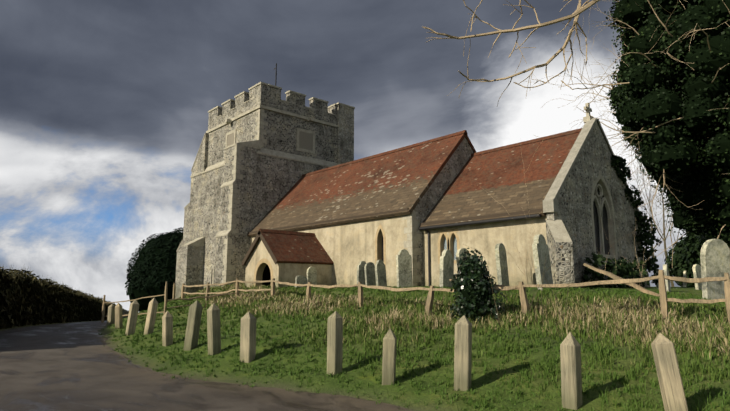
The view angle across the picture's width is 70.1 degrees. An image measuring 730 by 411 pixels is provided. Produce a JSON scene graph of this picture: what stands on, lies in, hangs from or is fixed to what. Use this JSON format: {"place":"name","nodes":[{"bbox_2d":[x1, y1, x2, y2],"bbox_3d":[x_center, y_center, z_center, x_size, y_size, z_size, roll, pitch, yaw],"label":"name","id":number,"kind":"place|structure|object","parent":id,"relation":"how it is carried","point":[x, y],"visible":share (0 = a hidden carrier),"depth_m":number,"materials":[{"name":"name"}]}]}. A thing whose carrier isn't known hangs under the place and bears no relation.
{"place":"outdoors","nodes":[
{"label":"outdoors","id":0,"kind":"place"},
{"bbox_2d":[0,321,413,410],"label":"road","id":1,"kind":"structure","parent":0,"point":[76,366],"depth_m":7.78,"materials":[{"name":"grey asphalt"}]},
{"bbox_2d":[0,0,685,310],"label":"sky","id":2,"kind":"structure","parent":0,"point":[105,105],"materials":[{"name":"grey"}]},
{"bbox_2d":[0,282,729,410],"bbox_3d":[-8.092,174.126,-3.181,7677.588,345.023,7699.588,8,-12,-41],"label":"ground","id":3,"kind":"structure","parent":0,"point":[330,385],"depth_m":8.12,"materials":[{"name":"green plant"}]},
{"bbox_2d":[0,264,128,328],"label":"hedge","id":4,"kind":"object","parent":3,"relation":"on","point":[30,298],"visible":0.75,"depth_m":25.70,"materials":[{"name":"green plant"}]},
{"bbox_2d":[107,304,114,324],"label":"roadside post","id":5,"kind":"object","parent":3,"relation":"on","point":[111,315],"visible":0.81,"depth_m":20.94,"materials":[{"name":"brown wood"}]},
{"bbox_2d":[115,303,122,328],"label":"roadside post","id":6,"kind":"object","parent":3,"relation":"on","point":[118,317],"visible":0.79,"depth_m":17.49,"materials":[{"name":"brown wood"}]},
{"bbox_2d":[125,300,138,335],"bbox_3d":[-6.800,3.412,15.165,0.207,1.308,0.207,14,-14,-39],"label":"roadside post","id":7,"kind":"object","parent":3,"relation":"on","point":[132,317],"visible":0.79,"depth_m":15.11,"materials":[{"name":"brown wood"}]},
{"bbox_2d":[144,298,157,334],"bbox_3d":[-5.876,3.164,14.246,0.181,1.276,0.180,-3,-14,36],"label":"roadside post","id":8,"kind":"object","parent":3,"relation":"on","point":[151,315],"visible":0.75,"depth_m":14.21,"materials":[{"name":"brown wood"}]},
{"bbox_2d":[125,227,183,311],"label":"yew tree","id":9,"kind":"object","parent":3,"relation":"on","point":[151,271],"visible":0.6,"depth_m":59.56,"materials":[{"name":"green plant"}]},
{"bbox_2d":[162,311,172,346],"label":"roadside post","id":10,"kind":"object","parent":3,"relation":"on","point":[167,328],"visible":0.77,"depth_m":12.07,"materials":[{"name":"brown wood"}]},
{"bbox_2d":[183,300,202,350],"bbox_3d":[-3.688,2.692,11.129,0.206,1.330,0.206,0,-11,25],"label":"roadside post","id":11,"kind":"object","parent":3,"relation":"on","point":[193,325],"visible":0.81,"depth_m":11.07,"materials":[{"name":"brown wood"}]},
{"bbox_2d":[207,303,220,355],"bbox_3d":[-3.010,2.595,10.367,0.194,1.299,0.194,-6,-5,43],"label":"roadside post","id":12,"kind":"object","parent":3,"relation":"on","point":[213,329],"visible":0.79,"depth_m":10.30,"materials":[{"name":"brown wood"}]},
{"bbox_2d":[240,311,255,362],"bbox_3d":[-2.132,2.526,9.480,0.211,1.171,0.211,-6,-12,24],"label":"roadside post","id":13,"kind":"object","parent":3,"relation":"on","point":[248,339],"visible":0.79,"depth_m":9.42,"materials":[{"name":"brown wood"}]},
{"bbox_2d":[295,275,306,287],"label":"gravestone","id":14,"kind":"object","parent":3,"relation":"on","point":[300,279],"visible":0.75,"depth_m":23.57,"materials":[{"name":"grey stone"}]},
{"bbox_2d":[306,267,316,286],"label":"gravestone","id":15,"kind":"object","parent":3,"relation":"on","point":[311,277],"visible":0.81,"depth_m":23.95,"materials":[{"name":"grey stone"}]},
{"bbox_2d":[327,311,342,374],"bbox_3d":[-0.476,2.294,8.184,0.185,1.256,0.185,-13,-20,40],"label":"roadside post","id":16,"kind":"object","parent":3,"relation":"on","point":[334,341],"visible":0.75,"depth_m":8.15,"materials":[{"name":"brown wood"}]},
{"bbox_2d":[357,261,365,286],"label":"gravestone","id":17,"kind":"object","parent":3,"relation":"on","point":[360,273],"visible":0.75,"depth_m":20.59,"materials":[{"name":"grey stone"}]},
{"bbox_2d":[364,262,375,285],"bbox_3d":[0.231,2.937,20.568,0.500,1.400,0.110,7,-17,-38],"label":"gravestone","id":18,"kind":"object","parent":3,"relation":"on","point":[369,270],"visible":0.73,"depth_m":20.55,"materials":[{"name":"grey stone"}]},
{"bbox_2d":[375,260,386,286],"bbox_3d":[0.623,2.838,20.129,0.110,1.480,0.520,-14,-15,40],"label":"gravestone","id":19,"kind":"object","parent":3,"relation":"on","point":[380,272],"visible":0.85,"depth_m":20.10,"materials":[{"name":"grey stone"}]},
{"bbox_2d":[382,328,396,384],"bbox_3d":[0.349,2.319,7.522,0.181,1.080,0.181,1,-4,9],"label":"roadside post","id":20,"kind":"object","parent":3,"relation":"on","point":[389,360],"visible":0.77,"depth_m":7.44,"materials":[{"name":"brown wood"}]},
{"bbox_2d":[396,249,412,287],"bbox_3d":[1.543,2.663,20.353,0.660,1.900,0.140,6,-14,-31],"label":"gravestone","id":21,"kind":"object","parent":3,"relation":"on","point":[404,267],"visible":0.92,"depth_m":20.31,"materials":[{"name":"grey stone"}]},
{"bbox_2d":[175,63,645,297],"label":"church","id":22,"kind":"structure","parent":3,"relation":"on","point":[290,189],"depth_m":25.06,"materials":[{"name":"stone"}]},
{"bbox_2d":[488,140,661,287],"bbox_3d":[9.043,0.611,19.939,10.378,6.084,3.893,8,-12,-41],"label":"ivy on chancel","id":23,"kind":"object","parent":22,"relation":"attached to","point":[619,268],"visible":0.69,"depth_m":21.62,"materials":[{"name":"green plant"}]},
{"bbox_2d":[101,263,729,324],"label":"churchyard fence","id":24,"kind":"object","parent":3,"relation":"on","point":[661,277],"visible":0.73,"depth_m":11.21,"materials":[{"name":"brown wood"}]},
{"bbox_2d":[439,250,453,287],"bbox_3d":[2.791,2.356,17.750,0.140,1.700,0.700,-4,-8,40],"label":"gravestone","id":25,"kind":"object","parent":3,"relation":"on","point":[446,266],"visible":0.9,"depth_m":17.65,"materials":[{"name":"grey stone"}]},
{"bbox_2d":[454,315,471,390],"bbox_3d":[1.324,2.127,7.029,0.196,1.279,0.196,-1,-6,24],"label":"roadside post","id":26,"kind":"object","parent":3,"relation":"on","point":[463,354],"visible":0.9,"depth_m":6.96,"materials":[{"name":"brown wood"}]},
{"bbox_2d":[456,248,470,270],"bbox_3d":[3.508,2.373,18.126,0.620,1.780,0.140,3,-14,-38],"label":"gravestone","id":27,"kind":"object","parent":3,"relation":"on","point":[459,252],"visible":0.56,"depth_m":18.08,"materials":[{"name":"grey stone"}]},
{"bbox_2d":[495,243,508,285],"bbox_3d":[4.576,2.199,17.303,0.140,1.900,0.600,-12,-17,36],"label":"gravestone","id":28,"kind":"object","parent":3,"relation":"on","point":[501,265],"visible":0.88,"depth_m":17.23,"materials":[{"name":"grey stone"}]},
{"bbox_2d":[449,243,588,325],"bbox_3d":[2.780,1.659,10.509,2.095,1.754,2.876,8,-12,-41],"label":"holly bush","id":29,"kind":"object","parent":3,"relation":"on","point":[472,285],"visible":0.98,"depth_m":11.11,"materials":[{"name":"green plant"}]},
{"bbox_2d":[532,234,552,289],"bbox_3d":[5.032,1.784,14.681,0.140,1.950,0.820,-13,-14,39],"label":"gravestone","id":30,"kind":"object","parent":3,"relation":"on","point":[540,247],"visible":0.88,"depth_m":14.58,"materials":[{"name":"grey stone"}]},
{"bbox_2d":[560,332,581,409],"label":"roadside post","id":31,"kind":"object","parent":3,"relation":"on","point":[571,374],"visible":1,"depth_m":6.04,"materials":[{"name":"brown wood"}]},
{"bbox_2d":[521,0,729,286],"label":"ivy tree","id":32,"kind":"object","parent":3,"relation":"on","point":[669,103],"visible":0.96,"depth_m":24.43,"materials":[{"name":"green plant"}]},
{"bbox_2d":[423,0,628,110],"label":"tree branches","id":33,"kind":"object","parent":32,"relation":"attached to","point":[578,12],"visible":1,"depth_m":9.21,"materials":[{"name":"beige wood"}]},
{"bbox_2d":[627,146,685,286],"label":"bare trees","id":34,"kind":"object","parent":3,"relation":"on","point":[664,240],"visible":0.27,"depth_m":41.56,"materials":[{"name":"brown plant"}]},
{"bbox_2d":[663,264,670,291],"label":"gravestone","id":35,"kind":"object","parent":3,"relation":"on","point":[666,273],"visible":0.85,"depth_m":17.14,"materials":[{"name":"grey stone"}]},
{"bbox_2d":[651,333,688,410],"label":"roadside post","id":36,"kind":"object","parent":3,"relation":"on","point":[669,375],"visible":1,"depth_m":5.36,"materials":[{"name":"brown wood"}]},
{"bbox_2d":[683,271,686,286],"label":"gravestone","id":37,"kind":"object","parent":3,"relation":"on","point":[684,276],"visible":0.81,"depth_m":27.40,"materials":[{"name":"grey stone"}]},
{"bbox_2d":[692,264,701,289],"bbox_3d":[13.238,3.034,20.627,0.550,1.400,0.110,1,-8,-39],"label":"gravestone","id":38,"kind":"object","parent":3,"relation":"on","point":[696,268],"visible":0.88,"depth_m":20.53,"materials":[{"name":"grey stone"}]},
{"bbox_2d":[700,239,729,299],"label":"gravestone","id":39,"kind":"object","parent":3,"relation":"on","point":[715,257],"visible":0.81,"depth_m":12.57,"materials":[{"name":"grey stone"}]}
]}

